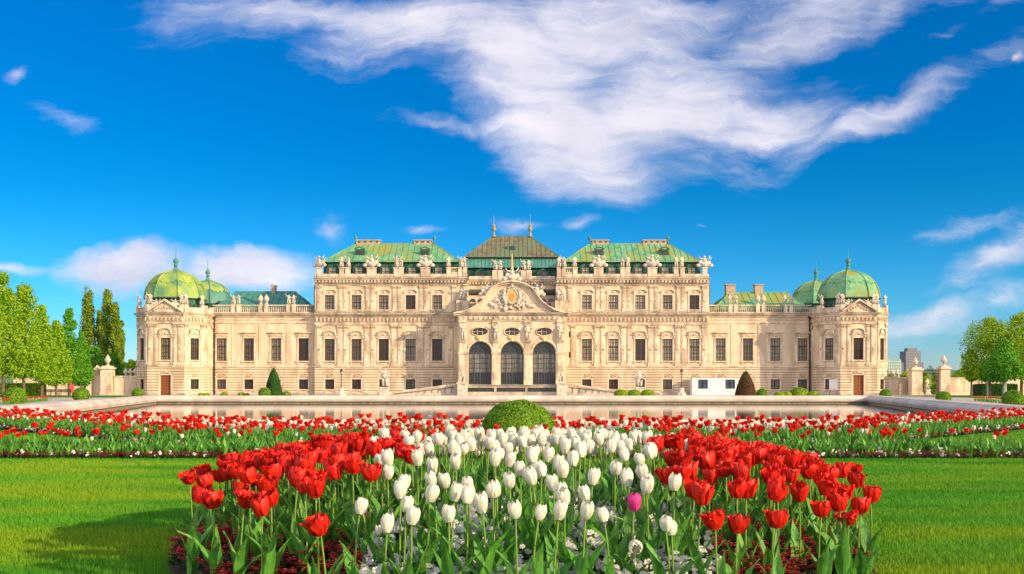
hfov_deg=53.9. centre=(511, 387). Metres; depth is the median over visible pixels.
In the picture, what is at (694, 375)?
window
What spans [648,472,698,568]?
tulip
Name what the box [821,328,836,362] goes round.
window
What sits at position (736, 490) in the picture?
tulip
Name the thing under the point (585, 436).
tulip
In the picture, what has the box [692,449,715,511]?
tulip
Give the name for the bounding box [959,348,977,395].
leafy tree
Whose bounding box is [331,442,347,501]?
tulip
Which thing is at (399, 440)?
tulip
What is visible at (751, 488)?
tulip
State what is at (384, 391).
garden statue
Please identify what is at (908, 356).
office tower
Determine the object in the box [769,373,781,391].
window
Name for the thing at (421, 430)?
tulip
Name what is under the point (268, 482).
tulip
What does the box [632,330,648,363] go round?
window
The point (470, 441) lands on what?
tulip
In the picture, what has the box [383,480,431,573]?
tulip
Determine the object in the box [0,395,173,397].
side lawn
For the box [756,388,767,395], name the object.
topiary ball
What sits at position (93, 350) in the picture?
leafy tree
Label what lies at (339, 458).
tulip
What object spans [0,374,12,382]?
hills
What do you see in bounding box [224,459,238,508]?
tulip
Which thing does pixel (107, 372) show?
gate pier
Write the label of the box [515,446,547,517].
tulip
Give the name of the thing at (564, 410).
pool water
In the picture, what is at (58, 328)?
lime tree
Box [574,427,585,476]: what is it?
tulip
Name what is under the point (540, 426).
tulip
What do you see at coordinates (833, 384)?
notice board
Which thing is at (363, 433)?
tulip
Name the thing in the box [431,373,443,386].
window
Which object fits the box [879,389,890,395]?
topiary ball
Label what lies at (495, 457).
tulip
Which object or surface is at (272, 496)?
tulip
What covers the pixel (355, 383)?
window
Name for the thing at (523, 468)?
tulip
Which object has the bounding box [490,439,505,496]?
tulip
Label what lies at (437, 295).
window
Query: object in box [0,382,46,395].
hedge
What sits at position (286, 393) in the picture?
topiary ball
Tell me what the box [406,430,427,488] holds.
tulip
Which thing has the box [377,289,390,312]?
window
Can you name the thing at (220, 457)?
tulip
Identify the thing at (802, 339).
window
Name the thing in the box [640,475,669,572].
tulip
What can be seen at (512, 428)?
tulip
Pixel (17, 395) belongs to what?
topiary ball
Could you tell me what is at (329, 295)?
window
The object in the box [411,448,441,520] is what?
tulip
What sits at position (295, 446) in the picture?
tulip
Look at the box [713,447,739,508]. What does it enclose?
tulip
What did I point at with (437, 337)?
window
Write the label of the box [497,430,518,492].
tulip
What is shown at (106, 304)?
poplar tree
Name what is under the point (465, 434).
tulip
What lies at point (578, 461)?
tulip
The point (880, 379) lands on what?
window
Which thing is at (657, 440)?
tulip
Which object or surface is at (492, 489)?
tulip
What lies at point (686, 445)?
tulip
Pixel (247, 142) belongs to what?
sky
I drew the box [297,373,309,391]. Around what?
window
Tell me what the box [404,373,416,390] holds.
window
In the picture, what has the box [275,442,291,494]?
tulip
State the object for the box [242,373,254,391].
window
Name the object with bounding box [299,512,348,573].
tulip
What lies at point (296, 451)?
tulip
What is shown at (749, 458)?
tulip
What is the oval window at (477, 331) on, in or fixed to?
in the palace
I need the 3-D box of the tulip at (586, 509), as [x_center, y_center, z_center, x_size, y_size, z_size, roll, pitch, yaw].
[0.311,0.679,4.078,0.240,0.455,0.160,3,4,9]
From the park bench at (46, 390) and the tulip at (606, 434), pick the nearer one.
the tulip at (606, 434)
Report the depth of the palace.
162.11 m
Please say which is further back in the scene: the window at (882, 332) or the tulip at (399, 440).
the window at (882, 332)
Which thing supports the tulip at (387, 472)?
on the flower bed
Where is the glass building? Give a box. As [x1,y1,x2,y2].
[887,358,900,376]
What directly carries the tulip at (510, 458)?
on the flower bed
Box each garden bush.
[900,371,907,376]
[922,371,931,392]
[930,371,937,393]
[950,370,964,376]
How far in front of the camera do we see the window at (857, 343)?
156.48 m
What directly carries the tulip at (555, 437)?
on the flower bed
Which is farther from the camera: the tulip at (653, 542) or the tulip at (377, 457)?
the tulip at (377, 457)
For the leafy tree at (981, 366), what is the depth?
127.91 m
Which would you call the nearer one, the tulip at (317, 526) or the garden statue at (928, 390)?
the tulip at (317, 526)
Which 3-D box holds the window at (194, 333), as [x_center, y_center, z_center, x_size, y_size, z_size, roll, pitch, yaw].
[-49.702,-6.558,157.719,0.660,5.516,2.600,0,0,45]
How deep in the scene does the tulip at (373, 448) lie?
5.18 m
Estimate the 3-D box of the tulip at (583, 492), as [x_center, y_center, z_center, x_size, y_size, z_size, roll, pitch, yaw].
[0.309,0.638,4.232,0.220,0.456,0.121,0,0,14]
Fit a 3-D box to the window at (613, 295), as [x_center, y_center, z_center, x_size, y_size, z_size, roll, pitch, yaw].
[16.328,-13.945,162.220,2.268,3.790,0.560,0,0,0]
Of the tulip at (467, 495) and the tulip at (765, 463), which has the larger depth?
the tulip at (765, 463)
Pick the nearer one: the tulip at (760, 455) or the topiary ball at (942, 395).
the tulip at (760, 455)
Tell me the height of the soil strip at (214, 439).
0.078 m
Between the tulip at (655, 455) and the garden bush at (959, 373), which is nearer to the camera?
the tulip at (655, 455)
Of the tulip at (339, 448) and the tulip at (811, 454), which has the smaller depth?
the tulip at (339, 448)
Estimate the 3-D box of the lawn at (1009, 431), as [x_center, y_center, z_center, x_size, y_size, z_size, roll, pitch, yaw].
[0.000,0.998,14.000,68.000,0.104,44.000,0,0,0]
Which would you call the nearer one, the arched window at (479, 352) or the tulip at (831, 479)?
the tulip at (831, 479)
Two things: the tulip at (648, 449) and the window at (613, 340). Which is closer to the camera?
the tulip at (648, 449)
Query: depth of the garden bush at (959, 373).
189.81 m
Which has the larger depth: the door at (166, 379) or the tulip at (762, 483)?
the door at (166, 379)
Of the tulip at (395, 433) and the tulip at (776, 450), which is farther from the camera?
the tulip at (395, 433)
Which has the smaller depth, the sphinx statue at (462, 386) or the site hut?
the sphinx statue at (462, 386)
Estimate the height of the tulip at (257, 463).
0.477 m
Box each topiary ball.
[2,386,26,403]
[72,387,89,399]
[132,388,143,395]
[258,387,270,395]
[283,391,290,395]
[481,399,555,432]
[614,389,627,395]
[628,389,640,395]
[640,389,654,395]
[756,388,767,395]
[773,391,784,395]
[782,391,791,395]
[790,387,807,395]
[793,391,806,395]
[807,391,817,395]
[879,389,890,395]
[935,391,951,399]
[1001,390,1023,404]
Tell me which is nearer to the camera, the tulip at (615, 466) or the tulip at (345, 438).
the tulip at (615, 466)
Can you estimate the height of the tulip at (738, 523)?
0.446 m
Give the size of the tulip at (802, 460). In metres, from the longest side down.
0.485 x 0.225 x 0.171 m
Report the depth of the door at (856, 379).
156.63 m
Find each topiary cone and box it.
[266,368,282,395]
[735,371,756,395]
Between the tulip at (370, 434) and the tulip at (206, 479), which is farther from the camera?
the tulip at (370, 434)
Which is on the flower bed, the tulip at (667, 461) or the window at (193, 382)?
the tulip at (667, 461)
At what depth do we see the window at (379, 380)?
162.16 m
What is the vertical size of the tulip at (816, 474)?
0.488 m
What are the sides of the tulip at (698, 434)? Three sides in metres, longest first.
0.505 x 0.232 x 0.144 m
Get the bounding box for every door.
[158,370,172,394]
[851,370,865,394]
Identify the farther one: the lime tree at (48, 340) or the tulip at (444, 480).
the lime tree at (48, 340)
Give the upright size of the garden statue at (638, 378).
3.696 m
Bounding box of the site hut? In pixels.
[690,378,737,394]
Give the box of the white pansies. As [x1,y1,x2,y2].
[0,423,1023,573]
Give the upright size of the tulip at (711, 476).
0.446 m
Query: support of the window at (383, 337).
in the palace
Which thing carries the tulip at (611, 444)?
on the flower bed
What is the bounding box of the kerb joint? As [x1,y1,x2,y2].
[10,395,978,419]
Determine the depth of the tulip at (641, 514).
4.63 m
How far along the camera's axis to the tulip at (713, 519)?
4.11 m
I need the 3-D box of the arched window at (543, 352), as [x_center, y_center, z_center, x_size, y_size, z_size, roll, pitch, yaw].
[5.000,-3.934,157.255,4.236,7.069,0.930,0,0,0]
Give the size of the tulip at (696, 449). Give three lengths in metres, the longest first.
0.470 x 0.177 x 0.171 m
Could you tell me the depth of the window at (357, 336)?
162.36 m
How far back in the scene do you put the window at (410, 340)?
162.36 m
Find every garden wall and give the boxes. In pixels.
[13,376,82,394]
[113,376,136,394]
[887,377,907,394]
[950,377,1023,394]
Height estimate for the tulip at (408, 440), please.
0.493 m
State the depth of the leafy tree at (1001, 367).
117.30 m
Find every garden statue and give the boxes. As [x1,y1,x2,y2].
[379,368,390,395]
[633,370,645,395]
[924,379,930,393]
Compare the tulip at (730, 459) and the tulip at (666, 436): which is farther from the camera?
the tulip at (666, 436)
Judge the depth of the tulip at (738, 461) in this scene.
4.96 m
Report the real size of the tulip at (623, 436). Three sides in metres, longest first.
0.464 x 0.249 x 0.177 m
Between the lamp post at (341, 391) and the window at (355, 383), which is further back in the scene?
the window at (355, 383)
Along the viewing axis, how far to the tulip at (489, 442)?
5.30 m
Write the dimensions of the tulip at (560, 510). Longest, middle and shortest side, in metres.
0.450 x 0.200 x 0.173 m
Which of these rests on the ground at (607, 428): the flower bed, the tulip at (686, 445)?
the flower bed
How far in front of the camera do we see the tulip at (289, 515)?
4.91 m
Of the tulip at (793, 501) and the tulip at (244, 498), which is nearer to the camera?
the tulip at (244, 498)
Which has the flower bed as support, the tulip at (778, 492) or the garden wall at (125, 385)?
the tulip at (778, 492)
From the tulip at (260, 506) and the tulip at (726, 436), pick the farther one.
the tulip at (726, 436)
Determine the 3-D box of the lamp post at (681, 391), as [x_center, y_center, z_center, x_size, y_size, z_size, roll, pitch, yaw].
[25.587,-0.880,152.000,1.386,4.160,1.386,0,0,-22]
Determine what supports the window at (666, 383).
in the palace
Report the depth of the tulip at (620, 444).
5.25 m
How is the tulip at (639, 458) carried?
on the flower bed
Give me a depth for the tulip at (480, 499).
4.07 m
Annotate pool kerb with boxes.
[0,396,1023,424]
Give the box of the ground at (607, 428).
[0,393,1000,433]
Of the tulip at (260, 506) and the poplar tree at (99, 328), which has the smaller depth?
the tulip at (260, 506)
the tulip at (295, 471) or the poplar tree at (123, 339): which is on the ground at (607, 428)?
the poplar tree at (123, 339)
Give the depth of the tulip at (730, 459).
4.94 m
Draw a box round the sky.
[0,0,1023,369]
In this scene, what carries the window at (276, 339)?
in the palace
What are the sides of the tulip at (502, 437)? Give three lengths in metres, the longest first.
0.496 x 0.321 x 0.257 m
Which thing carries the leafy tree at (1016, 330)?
on the side lawn at (966, 396)
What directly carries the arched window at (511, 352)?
in the palace
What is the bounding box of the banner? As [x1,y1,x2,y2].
[70,383,73,392]
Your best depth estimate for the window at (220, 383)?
162.95 m
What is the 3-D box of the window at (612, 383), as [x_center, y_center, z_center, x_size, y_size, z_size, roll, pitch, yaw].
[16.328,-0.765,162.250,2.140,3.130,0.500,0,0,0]
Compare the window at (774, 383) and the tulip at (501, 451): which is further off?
the window at (774, 383)
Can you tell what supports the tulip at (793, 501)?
on the flower bed
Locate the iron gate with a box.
[923,366,938,393]
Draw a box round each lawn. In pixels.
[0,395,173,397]
[0,429,1023,573]
[891,395,1001,398]
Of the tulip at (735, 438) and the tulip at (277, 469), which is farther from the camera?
the tulip at (735, 438)
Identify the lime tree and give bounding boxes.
[0,271,29,396]
[0,289,14,375]
[3,282,55,391]
[22,304,63,395]
[47,320,77,395]
[62,307,84,395]
[72,332,94,387]
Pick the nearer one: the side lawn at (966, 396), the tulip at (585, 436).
the tulip at (585, 436)
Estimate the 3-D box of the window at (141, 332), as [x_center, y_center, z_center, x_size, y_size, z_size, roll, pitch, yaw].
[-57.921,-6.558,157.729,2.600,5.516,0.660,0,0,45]
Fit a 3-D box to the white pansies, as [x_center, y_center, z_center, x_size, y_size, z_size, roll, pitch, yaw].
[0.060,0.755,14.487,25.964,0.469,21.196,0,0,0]
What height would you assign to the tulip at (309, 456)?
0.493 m
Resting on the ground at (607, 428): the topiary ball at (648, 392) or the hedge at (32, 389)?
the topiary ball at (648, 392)
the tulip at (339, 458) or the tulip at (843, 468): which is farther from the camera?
the tulip at (843, 468)
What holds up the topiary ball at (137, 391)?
on the side lawn at (91, 396)
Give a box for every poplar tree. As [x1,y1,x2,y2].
[79,285,98,358]
[96,309,103,357]
[99,288,113,357]
[108,302,121,367]
[119,320,125,365]
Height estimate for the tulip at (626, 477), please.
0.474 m
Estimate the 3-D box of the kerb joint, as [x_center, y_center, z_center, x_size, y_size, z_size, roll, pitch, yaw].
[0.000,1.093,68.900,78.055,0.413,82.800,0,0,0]
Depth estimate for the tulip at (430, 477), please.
4.42 m
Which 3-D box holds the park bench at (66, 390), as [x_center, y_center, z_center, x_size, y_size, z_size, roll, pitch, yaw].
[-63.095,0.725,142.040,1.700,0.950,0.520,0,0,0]
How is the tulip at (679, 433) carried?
on the flower bed
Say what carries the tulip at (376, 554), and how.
on the flower bed
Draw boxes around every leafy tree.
[87,345,106,370]
[100,352,128,375]
[120,359,136,375]
[959,315,1017,395]
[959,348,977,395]
[977,361,991,395]
[980,338,1023,394]
[994,311,1023,392]
[1015,335,1023,364]
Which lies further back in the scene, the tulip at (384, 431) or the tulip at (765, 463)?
the tulip at (384, 431)
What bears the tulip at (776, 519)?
on the flower bed
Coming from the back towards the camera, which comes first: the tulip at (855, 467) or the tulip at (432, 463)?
the tulip at (855, 467)
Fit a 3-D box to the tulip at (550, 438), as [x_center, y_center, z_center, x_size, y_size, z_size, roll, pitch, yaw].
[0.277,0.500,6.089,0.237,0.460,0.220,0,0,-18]
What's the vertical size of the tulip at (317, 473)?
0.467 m
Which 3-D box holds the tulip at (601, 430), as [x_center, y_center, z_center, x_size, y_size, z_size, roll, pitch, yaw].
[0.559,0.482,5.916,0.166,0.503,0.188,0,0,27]
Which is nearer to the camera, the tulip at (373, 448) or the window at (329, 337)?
the tulip at (373, 448)
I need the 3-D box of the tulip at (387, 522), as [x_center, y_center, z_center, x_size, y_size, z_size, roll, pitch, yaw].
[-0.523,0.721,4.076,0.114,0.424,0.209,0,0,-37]
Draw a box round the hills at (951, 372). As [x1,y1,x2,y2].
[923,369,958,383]
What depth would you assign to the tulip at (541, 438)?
5.68 m
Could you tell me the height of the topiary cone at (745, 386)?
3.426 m
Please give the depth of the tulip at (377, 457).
4.89 m
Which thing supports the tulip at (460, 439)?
on the flower bed
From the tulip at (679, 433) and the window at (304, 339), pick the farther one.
the window at (304, 339)
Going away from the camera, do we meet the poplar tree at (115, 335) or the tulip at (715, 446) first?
the tulip at (715, 446)
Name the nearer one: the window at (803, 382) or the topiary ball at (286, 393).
the topiary ball at (286, 393)
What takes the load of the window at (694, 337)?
in the palace
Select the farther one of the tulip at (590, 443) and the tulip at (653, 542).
the tulip at (590, 443)
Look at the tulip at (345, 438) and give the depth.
5.60 m
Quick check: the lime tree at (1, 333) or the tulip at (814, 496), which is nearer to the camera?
the tulip at (814, 496)
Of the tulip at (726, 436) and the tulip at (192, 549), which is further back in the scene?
the tulip at (726, 436)
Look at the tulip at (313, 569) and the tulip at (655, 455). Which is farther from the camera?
the tulip at (655, 455)
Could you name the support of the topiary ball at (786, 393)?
on the ground at (607, 428)
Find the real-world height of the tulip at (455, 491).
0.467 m
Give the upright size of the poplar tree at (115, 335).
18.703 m
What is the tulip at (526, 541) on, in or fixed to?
on the flower bed
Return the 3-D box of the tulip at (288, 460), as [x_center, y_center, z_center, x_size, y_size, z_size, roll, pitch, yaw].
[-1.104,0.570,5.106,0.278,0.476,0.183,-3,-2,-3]
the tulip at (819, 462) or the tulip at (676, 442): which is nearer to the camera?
the tulip at (819, 462)
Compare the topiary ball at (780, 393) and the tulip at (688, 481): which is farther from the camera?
the topiary ball at (780, 393)
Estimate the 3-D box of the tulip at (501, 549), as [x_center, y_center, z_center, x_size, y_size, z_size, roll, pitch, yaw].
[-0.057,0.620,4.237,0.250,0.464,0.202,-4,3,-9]
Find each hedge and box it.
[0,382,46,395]
[972,383,1017,395]
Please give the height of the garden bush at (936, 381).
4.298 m
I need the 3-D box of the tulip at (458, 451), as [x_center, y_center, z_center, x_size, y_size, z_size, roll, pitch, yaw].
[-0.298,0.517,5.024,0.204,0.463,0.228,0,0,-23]
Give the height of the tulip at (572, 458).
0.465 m
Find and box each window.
[137,328,144,362]
[139,373,144,392]
[156,327,173,362]
[187,328,202,362]
[189,373,200,392]
[213,332,228,363]
[215,373,227,391]
[240,332,256,363]
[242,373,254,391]
[268,332,283,363]
[277,373,282,390]
[295,332,310,363]
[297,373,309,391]
[321,330,337,363]
[322,289,336,312]
[323,373,335,391]
[348,330,364,363]
[349,289,363,312]
[350,373,362,391]
[375,330,391,363]
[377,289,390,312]
[377,373,389,391]
[402,330,418,363]
[404,289,417,312]
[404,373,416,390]
[428,330,445,363]
[430,289,443,312]
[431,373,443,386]
[467,340,492,384]
[471,327,487,335]
[499,340,524,384]
[503,327,520,335]
[531,340,556,384]
[535,327,552,335]
[578,330,595,363]
[580,289,593,312]
[580,373,592,386]
[605,330,621,363]
[606,289,619,312]
[607,373,619,390]
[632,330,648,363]
[633,289,646,312]
[634,374,646,389]
[659,330,675,363]
[660,289,674,312]
[661,373,673,391]
[686,330,702,363]
[687,289,701,312]
[688,373,700,391]
[698,379,707,388]
[713,332,728,363]
[725,379,734,388]
[740,332,755,363]
[767,332,783,363]
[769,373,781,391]
[795,332,810,363]
[796,373,808,391]
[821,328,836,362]
[823,373,834,392]
[850,327,867,362]
[879,328,886,362]
[879,373,884,391]
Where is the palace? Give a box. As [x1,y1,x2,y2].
[133,223,890,394]
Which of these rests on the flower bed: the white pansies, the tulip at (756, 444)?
the tulip at (756, 444)
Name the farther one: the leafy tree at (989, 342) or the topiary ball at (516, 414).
the leafy tree at (989, 342)
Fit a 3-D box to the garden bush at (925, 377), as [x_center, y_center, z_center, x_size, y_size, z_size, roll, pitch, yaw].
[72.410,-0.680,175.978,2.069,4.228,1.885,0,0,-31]
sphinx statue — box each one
[457,372,467,394]
[556,372,566,394]
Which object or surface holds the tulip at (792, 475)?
on the flower bed
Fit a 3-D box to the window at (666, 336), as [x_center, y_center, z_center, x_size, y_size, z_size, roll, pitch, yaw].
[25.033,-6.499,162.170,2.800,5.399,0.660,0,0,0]
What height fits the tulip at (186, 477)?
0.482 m
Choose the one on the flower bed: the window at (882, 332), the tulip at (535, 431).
the tulip at (535, 431)
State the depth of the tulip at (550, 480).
4.39 m
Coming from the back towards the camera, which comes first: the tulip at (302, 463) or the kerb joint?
the kerb joint
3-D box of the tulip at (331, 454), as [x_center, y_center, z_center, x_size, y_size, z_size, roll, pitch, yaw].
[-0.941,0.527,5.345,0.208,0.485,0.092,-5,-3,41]
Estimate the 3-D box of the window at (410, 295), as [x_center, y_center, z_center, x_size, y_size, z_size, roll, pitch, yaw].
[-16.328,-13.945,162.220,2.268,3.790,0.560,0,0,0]
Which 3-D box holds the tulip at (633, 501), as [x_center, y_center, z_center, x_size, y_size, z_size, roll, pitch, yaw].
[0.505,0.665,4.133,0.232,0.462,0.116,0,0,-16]
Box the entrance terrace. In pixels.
[389,384,627,394]
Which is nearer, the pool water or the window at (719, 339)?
the pool water
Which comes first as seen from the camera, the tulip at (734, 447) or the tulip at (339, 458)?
the tulip at (339, 458)
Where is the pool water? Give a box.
[74,403,943,418]
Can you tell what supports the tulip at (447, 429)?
on the flower bed
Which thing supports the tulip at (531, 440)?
on the flower bed
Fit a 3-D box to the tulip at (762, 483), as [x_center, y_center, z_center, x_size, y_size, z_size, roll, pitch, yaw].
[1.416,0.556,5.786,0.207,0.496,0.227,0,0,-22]
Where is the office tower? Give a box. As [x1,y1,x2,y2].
[900,348,922,373]
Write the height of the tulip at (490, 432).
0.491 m
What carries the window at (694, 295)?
in the palace
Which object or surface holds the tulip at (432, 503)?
on the flower bed
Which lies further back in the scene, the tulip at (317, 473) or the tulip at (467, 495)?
the tulip at (317, 473)
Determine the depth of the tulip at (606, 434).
6.17 m
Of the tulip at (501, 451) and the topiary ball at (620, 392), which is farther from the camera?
the topiary ball at (620, 392)
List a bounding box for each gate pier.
[99,355,116,394]
[906,357,923,394]
[936,355,951,394]
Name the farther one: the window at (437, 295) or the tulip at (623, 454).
the window at (437, 295)
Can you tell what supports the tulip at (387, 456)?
on the flower bed
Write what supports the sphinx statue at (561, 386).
on the ground at (607, 428)
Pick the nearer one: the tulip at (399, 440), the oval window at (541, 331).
the tulip at (399, 440)
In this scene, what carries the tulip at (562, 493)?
on the flower bed
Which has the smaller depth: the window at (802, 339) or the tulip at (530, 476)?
the tulip at (530, 476)
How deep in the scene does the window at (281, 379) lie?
162.95 m
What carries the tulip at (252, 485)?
on the flower bed
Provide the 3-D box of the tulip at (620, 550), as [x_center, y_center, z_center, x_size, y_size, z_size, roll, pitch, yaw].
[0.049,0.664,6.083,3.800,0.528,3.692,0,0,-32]
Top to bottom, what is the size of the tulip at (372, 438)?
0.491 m
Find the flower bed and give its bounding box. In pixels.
[164,525,879,573]
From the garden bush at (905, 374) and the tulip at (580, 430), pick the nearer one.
the tulip at (580, 430)
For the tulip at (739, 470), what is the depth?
4.65 m
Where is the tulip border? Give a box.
[0,396,1023,542]
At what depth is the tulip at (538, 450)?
5.12 m
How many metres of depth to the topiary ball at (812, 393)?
123.57 m
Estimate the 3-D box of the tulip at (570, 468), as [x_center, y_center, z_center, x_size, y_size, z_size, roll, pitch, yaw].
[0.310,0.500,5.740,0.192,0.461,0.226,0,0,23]
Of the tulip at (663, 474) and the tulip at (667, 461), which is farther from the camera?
the tulip at (667, 461)
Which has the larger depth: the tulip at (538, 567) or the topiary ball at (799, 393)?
the topiary ball at (799, 393)
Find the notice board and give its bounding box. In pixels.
[829,379,837,394]
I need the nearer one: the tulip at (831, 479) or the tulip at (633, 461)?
the tulip at (831, 479)
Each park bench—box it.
[39,389,52,395]
[58,389,70,395]
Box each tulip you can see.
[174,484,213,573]
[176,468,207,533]
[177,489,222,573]
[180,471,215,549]
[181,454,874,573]
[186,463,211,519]
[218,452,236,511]
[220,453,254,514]
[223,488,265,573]
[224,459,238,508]
[227,461,248,541]
[227,472,262,527]
[232,480,254,568]
[234,461,290,549]
[237,466,263,565]
[240,488,295,573]
[249,495,278,573]
[251,455,261,518]
[252,449,266,491]
[253,474,278,561]
[260,453,289,517]
[272,449,299,510]
[273,476,337,573]
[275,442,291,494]
[275,464,291,549]
[276,454,310,514]
[277,465,309,568]
[278,447,299,506]
[278,456,315,544]
[281,442,306,505]
[283,450,317,517]
[287,446,326,514]
[293,476,325,571]
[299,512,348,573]
[306,514,350,573]
[307,468,354,540]
[310,432,327,491]
[312,435,346,487]
[312,447,336,510]
[316,454,348,516]
[321,462,350,555]
[322,451,360,503]
[323,457,361,521]
[326,441,342,498]
[328,453,373,539]
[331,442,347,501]
[336,458,366,545]
[339,434,366,483]
[342,431,370,485]
[345,435,365,499]
[348,514,377,562]
[350,462,390,539]
[354,440,392,505]
[354,515,395,564]
[358,512,393,573]
[359,433,381,484]
[361,436,394,497]
[365,465,406,552]
[366,427,390,487]
[368,453,395,517]
[371,437,395,503]
[375,434,393,491]
[376,494,440,573]
[379,474,410,572]
[380,448,399,521]
[382,441,423,517]
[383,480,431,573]
[389,428,403,471]
[389,506,430,573]
[391,433,420,493]
[392,435,410,479]
[394,445,421,505]
[401,428,436,478]
[403,483,445,573]
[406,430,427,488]
[409,441,425,502]
[411,440,462,507]
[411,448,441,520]
[413,471,442,571]
[425,456,456,527]
[425,467,436,532]
[426,432,452,502]
[427,471,463,547]
[430,485,489,573]
[431,480,474,565]
[431,504,489,573]
[436,439,458,514]
[438,423,460,474]
[439,446,463,515]
[440,452,479,532]
[450,434,471,479]
[453,436,478,510]
[454,434,470,476]
[457,431,486,477]
[459,442,468,514]
[461,476,496,573]
[464,491,511,573]
[467,435,494,499]
[468,481,519,573]
[469,479,522,573]
[470,427,483,480]
[471,449,506,528]
[474,428,509,477]
[477,431,522,481]
[485,441,528,504]
[486,447,504,518]
[486,499,543,573]
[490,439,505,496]
[491,426,515,472]
[491,450,528,519]
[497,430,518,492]
[498,460,535,557]
[500,465,532,533]
[503,471,523,563]
[505,435,532,496]
[506,426,550,481]
[509,431,519,476]
[509,432,525,499]
[511,460,552,522]
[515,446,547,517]
[518,445,555,517]
[518,467,563,569]
[522,434,535,476]
[522,467,570,564]
[527,433,561,480]
[530,504,557,573]
[531,427,549,481]
[531,444,544,494]
[534,463,572,555]
[535,424,551,479]
[536,480,593,568]
[537,432,556,487]
[538,432,553,474]
[543,500,590,573]
[544,437,589,501]
[544,473,573,546]
[546,454,578,527]
[546,486,599,573]
[551,431,590,483]
[551,460,574,540]
[558,436,574,484]
[559,485,609,573]
[562,499,619,573]
[567,450,596,526]
[570,434,592,486]
[570,436,580,501]
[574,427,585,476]
[574,467,602,546]
[575,441,608,511]
[577,439,602,500]
[581,505,614,573]
[583,429,609,471]
[590,427,605,479]
[593,431,605,492]
[596,438,621,511]
[599,428,622,470]
[600,437,631,507]
[602,467,646,555]
[607,429,641,491]
[607,459,640,532]
[611,440,639,516]
[613,473,660,571]
[615,492,666,573]
[618,447,652,517]
[618,464,671,539]
[619,433,633,469]
[619,437,651,500]
[623,431,640,493]
[624,512,649,573]
[629,430,641,482]
[629,436,657,477]
[631,430,657,494]
[634,453,653,528]
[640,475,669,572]
[641,514,686,573]
[642,520,704,573]
[643,442,669,519]
[646,435,663,489]
[646,442,660,500]
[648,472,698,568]
[649,466,692,551]
[656,450,693,511]
[660,449,682,516]
[661,433,675,466]
[664,435,687,487]
[665,448,716,513]
[669,430,688,466]
[669,464,692,564]
[672,460,703,539]
[677,476,729,559]
[680,482,724,573]
[684,438,687,449]
[686,431,702,473]
[687,434,707,460]
[687,444,703,478]
[689,508,736,573]
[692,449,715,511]
[702,468,742,553]
[706,440,723,496]
[710,434,728,484]
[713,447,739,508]
[713,461,734,554]
[713,513,759,573]
[714,457,733,513]
[717,458,744,514]
[719,443,740,503]
[723,437,745,499]
[725,479,752,571]
[728,462,756,553]
[730,437,748,480]
[735,450,757,526]
[735,476,762,573]
[740,446,768,505]
[747,447,766,508]
[750,460,782,522]
[755,440,768,474]
[755,441,773,503]
[755,478,788,573]
[757,462,793,549]
[757,465,794,556]
[757,508,788,573]
[764,453,790,509]
[767,474,802,563]
[769,444,804,507]
[775,467,813,551]
[780,448,819,524]
[789,479,811,572]
[791,452,816,521]
[793,455,823,531]
[793,460,818,547]
[794,455,825,522]
[797,500,838,573]
[802,468,832,547]
[803,452,818,502]
[812,454,823,502]
[812,491,855,573]
[815,477,839,559]
[816,476,857,571]
[824,481,864,546]
[830,509,858,573]
[835,461,851,511]
[836,484,883,573]
[847,462,862,526]
[847,471,885,551]
[850,496,884,573]
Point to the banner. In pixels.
(72, 387)
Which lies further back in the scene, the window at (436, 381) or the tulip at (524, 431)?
the window at (436, 381)
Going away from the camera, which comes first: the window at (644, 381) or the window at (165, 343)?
the window at (165, 343)
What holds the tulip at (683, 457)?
on the flower bed
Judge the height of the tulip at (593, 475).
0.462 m
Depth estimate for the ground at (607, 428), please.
119.50 m
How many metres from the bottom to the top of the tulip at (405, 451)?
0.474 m
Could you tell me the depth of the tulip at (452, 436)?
5.69 m
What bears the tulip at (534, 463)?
on the flower bed
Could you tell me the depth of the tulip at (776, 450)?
5.40 m
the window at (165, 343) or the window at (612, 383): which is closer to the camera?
the window at (165, 343)
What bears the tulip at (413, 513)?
on the flower bed
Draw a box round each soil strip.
[3,428,1017,444]
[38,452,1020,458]
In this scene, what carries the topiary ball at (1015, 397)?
on the ground at (607, 428)
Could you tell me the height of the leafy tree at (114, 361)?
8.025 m
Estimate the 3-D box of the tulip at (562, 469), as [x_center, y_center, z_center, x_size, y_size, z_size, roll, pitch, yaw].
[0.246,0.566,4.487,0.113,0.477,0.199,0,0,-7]
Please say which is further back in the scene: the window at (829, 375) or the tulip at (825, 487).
the window at (829, 375)
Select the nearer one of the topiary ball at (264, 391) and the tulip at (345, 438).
the tulip at (345, 438)
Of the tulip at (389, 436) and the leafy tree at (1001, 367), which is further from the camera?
the leafy tree at (1001, 367)
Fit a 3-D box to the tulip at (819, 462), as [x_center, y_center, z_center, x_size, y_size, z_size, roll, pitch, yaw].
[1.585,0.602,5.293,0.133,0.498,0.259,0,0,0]
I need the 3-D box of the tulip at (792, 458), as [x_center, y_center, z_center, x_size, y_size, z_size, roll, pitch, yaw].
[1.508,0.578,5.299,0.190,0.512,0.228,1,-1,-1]
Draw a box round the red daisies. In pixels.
[0,424,1022,573]
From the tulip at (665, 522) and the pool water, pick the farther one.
the pool water
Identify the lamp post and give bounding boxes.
[337,368,345,394]
[677,368,685,394]
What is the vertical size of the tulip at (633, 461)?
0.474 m

